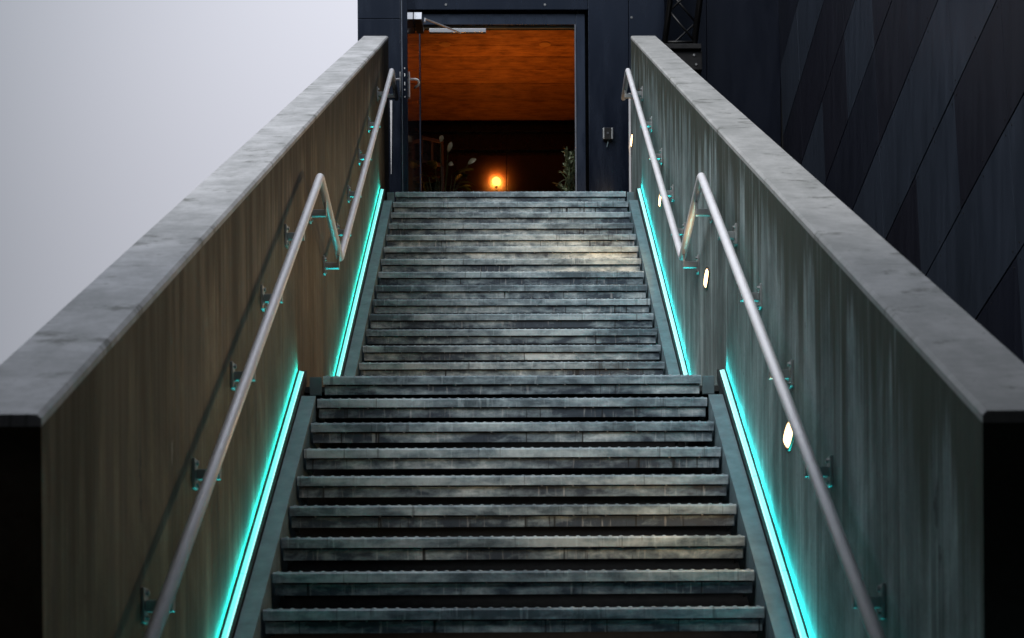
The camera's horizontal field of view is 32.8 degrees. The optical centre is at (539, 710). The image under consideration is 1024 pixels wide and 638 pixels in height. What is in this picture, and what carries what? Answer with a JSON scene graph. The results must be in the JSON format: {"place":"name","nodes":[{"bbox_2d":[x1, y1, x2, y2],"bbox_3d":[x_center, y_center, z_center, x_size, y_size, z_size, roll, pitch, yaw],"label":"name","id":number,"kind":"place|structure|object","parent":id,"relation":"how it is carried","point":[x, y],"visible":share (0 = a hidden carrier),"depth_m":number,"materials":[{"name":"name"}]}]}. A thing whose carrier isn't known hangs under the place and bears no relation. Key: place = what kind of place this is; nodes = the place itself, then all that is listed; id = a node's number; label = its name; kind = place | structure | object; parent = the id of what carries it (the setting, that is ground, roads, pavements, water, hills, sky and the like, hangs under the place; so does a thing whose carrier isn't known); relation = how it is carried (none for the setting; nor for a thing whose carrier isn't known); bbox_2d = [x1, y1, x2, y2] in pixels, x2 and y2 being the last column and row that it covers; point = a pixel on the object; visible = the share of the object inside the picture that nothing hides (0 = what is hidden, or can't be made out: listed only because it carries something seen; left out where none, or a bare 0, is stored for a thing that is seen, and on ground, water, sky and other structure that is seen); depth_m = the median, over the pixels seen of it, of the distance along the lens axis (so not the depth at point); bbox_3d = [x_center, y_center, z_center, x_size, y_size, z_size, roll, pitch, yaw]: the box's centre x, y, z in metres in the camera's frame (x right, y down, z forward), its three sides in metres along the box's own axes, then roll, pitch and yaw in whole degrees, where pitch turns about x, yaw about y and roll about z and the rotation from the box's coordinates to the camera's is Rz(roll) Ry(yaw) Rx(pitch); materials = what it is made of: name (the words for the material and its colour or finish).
{"place":"outdoors","nodes":[
{"label":"outdoors","id":0,"kind":"place"},
{"bbox_2d":[0,0,357,364],"label":"sky","id":1,"kind":"structure","parent":0,"point":[113,112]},
{"bbox_2d":[357,0,663,201],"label":"entrance building","id":2,"kind":"structure","parent":0,"point":[516,95],"depth_m":17.69,"materials":[{"name":"black paint"}]},
{"bbox_2d":[391,0,460,191],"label":"door","id":3,"kind":"structure","parent":2,"relation":"in","point":[411,21],"depth_m":16.12,"materials":[{"name":"black metal"}]},
{"bbox_2d":[421,136,443,191],"bbox_3d":[-1.083,-5.364,18.628,0.391,1.503,0.277,0,0,-1],"label":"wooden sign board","id":4,"kind":"object","parent":2,"relation":"on","point":[430,149],"visible":0.51,"depth_m":18.59,"materials":[{"name":"brown wood"}]},
{"bbox_2d":[422,135,475,191],"bbox_3d":[-1.006,-5.331,18.309,0.709,1.436,0.733,0,0,-38],"label":"peace lily","id":5,"kind":"object","parent":2,"relation":"on","point":[434,186],"visible":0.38,"depth_m":18.28,"materials":[{"name":"green plant"}]},
{"bbox_2d":[456,155,506,191],"bbox_3d":[-0.682,-5.604,20.674,0.594,1.983,0.032,0,0,-1],"label":"inner door","id":6,"kind":"structure","parent":2,"relation":"in","point":[485,168],"depth_m":20.66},
{"bbox_2d":[492,177,499,185],"bbox_3d":[-0.510,-6.248,20.567,0.100,0.100,0.184,0,0,-1],"label":"globe lamp","id":7,"kind":"object","parent":2,"relation":"attached to","point":[495,181],"visible":1,"depth_m":20.49,"materials":[{"name":"yellow glass"}]},
{"bbox_2d":[552,147,574,191],"bbox_3d":[0.323,-5.193,17.764,0.392,1.142,0.355,0,0,-1],"label":"leafy shrub","id":8,"kind":"object","parent":2,"relation":"on","point":[568,165],"visible":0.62,"depth_m":17.72,"materials":[{"name":"green plant"}]},
{"bbox_2d":[603,128,612,145],"bbox_3d":[0.689,-5.762,17.487,0.100,0.188,0.050,0,0,-1],"label":"intercom","id":9,"kind":"object","parent":2,"relation":"attached to","point":[608,134],"depth_m":17.47,"materials":[{"name":"black plastic"}]},
{"bbox_2d":[778,0,1023,362],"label":"clad building","id":10,"kind":"structure","parent":0,"point":[902,127],"depth_m":11.91,"materials":[{"name":"black metal"}]},
{"label":"ground","id":11,"kind":"structure","parent":0,"visible":0},
{"bbox_2d":[0,36,388,637],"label":"concrete wall","id":12,"kind":"structure","parent":11,"relation":"on","point":[117,392],"depth_m":6.17,"materials":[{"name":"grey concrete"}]},
{"bbox_2d":[220,370,306,637],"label":"led strip","id":13,"kind":"object","parent":12,"relation":"attached to","point":[242,583],"visible":1,"depth_m":7.85,"materials":[{"name":"teal plastic"}]},
{"bbox_2d":[141,68,398,637],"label":"handrail","id":14,"kind":"object","parent":12,"relation":"attached to","point":[162,607],"visible":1,"depth_m":7.16,"materials":[{"name":"metal"}]},
{"bbox_2d":[335,189,384,375],"bbox_3d":[-1.349,-3.264,13.224,0.045,2.745,4.445,0,0,-1],"label":"led strip","id":15,"kind":"object","parent":12,"relation":"attached to","point":[341,366],"visible":0.85,"depth_m":12.98,"materials":[{"name":"teal plastic"}]},
{"bbox_2d":[234,191,793,637],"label":"staircase","id":16,"kind":"structure","parent":11,"relation":"on","point":[512,405],"depth_m":8.85,"materials":[{"name":"stone"}]},
{"bbox_2d":[629,93,630,191],"bbox_3d":[0.884,-5.277,16.735,0.056,1.317,0.080,0,0,-1],"label":"steel upright","id":17,"kind":"object","parent":16,"relation":"on","point":[629,144],"visible":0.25,"depth_m":16.71,"materials":[{"name":"metal"}]},
{"bbox_2d":[662,0,702,74],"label":"lattice mast","id":18,"kind":"object","parent":11,"relation":"on","point":[690,55],"visible":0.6,"depth_m":16.82,"materials":[{"name":"black metal"}]},
{"bbox_2d":[664,0,781,147],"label":"link wall","id":19,"kind":"structure","parent":11,"relation":"on","point":[739,41],"depth_m":18.43,"materials":[{"name":"black metal"}]},
{"bbox_2d":[631,36,1023,637],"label":"concrete wall","id":20,"kind":"structure","parent":11,"relation":"on","point":[906,390],"depth_m":6.20,"materials":[{"name":"grey concrete"}]},
{"bbox_2d":[630,133,632,147],"bbox_3d":[0.878,-5.431,16.562,0.012,0.136,0.290,0,0,-1],"label":"wall lamp","id":21,"kind":"object","parent":20,"relation":"attached to","point":[631,144],"visible":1,"depth_m":16.51,"materials":[{"name":"white metal"}]},
{"bbox_2d":[658,193,661,207],"bbox_3d":[0.933,-3.959,13.464,0.012,0.136,0.290,0,0,-1],"label":"wall lamp","id":22,"kind":"object","parent":20,"relation":"attached to","point":[660,202],"visible":0.69,"depth_m":13.44,"materials":[{"name":"white metal"}]},
{"bbox_2d":[636,188,687,374],"bbox_3d":[0.922,-3.279,13.258,0.045,2.745,4.445,0,0,-1],"label":"led strip","id":23,"kind":"object","parent":20,"relation":"attached to","point":[667,305],"visible":0.88,"depth_m":13.00,"materials":[{"name":"teal plastic"}]},
{"bbox_2d":[703,266,709,289],"bbox_3d":[0.989,-2.568,10.328,0.012,0.136,0.290,0,0,-1],"label":"wall lamp","id":24,"kind":"object","parent":20,"relation":"attached to","point":[706,277],"visible":1,"depth_m":10.29,"materials":[{"name":"white metal"}]},
{"bbox_2d":[621,68,885,637],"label":"handrail","id":25,"kind":"object","parent":20,"relation":"attached to","point":[864,603],"visible":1,"depth_m":7.19,"materials":[{"name":"metal"}]},
{"bbox_2d":[717,369,807,637],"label":"led strip","id":26,"kind":"object","parent":20,"relation":"attached to","point":[785,585],"visible":1,"depth_m":7.87,"materials":[{"name":"teal plastic"}]},
{"bbox_2d":[783,420,793,450],"bbox_3d":[1.044,-1.158,7.300,0.012,0.136,0.290,0,0,-1],"label":"wall lamp","id":27,"kind":"object","parent":20,"relation":"attached to","point":[788,437],"visible":0.76,"depth_m":7.28,"materials":[{"name":"white metal"}]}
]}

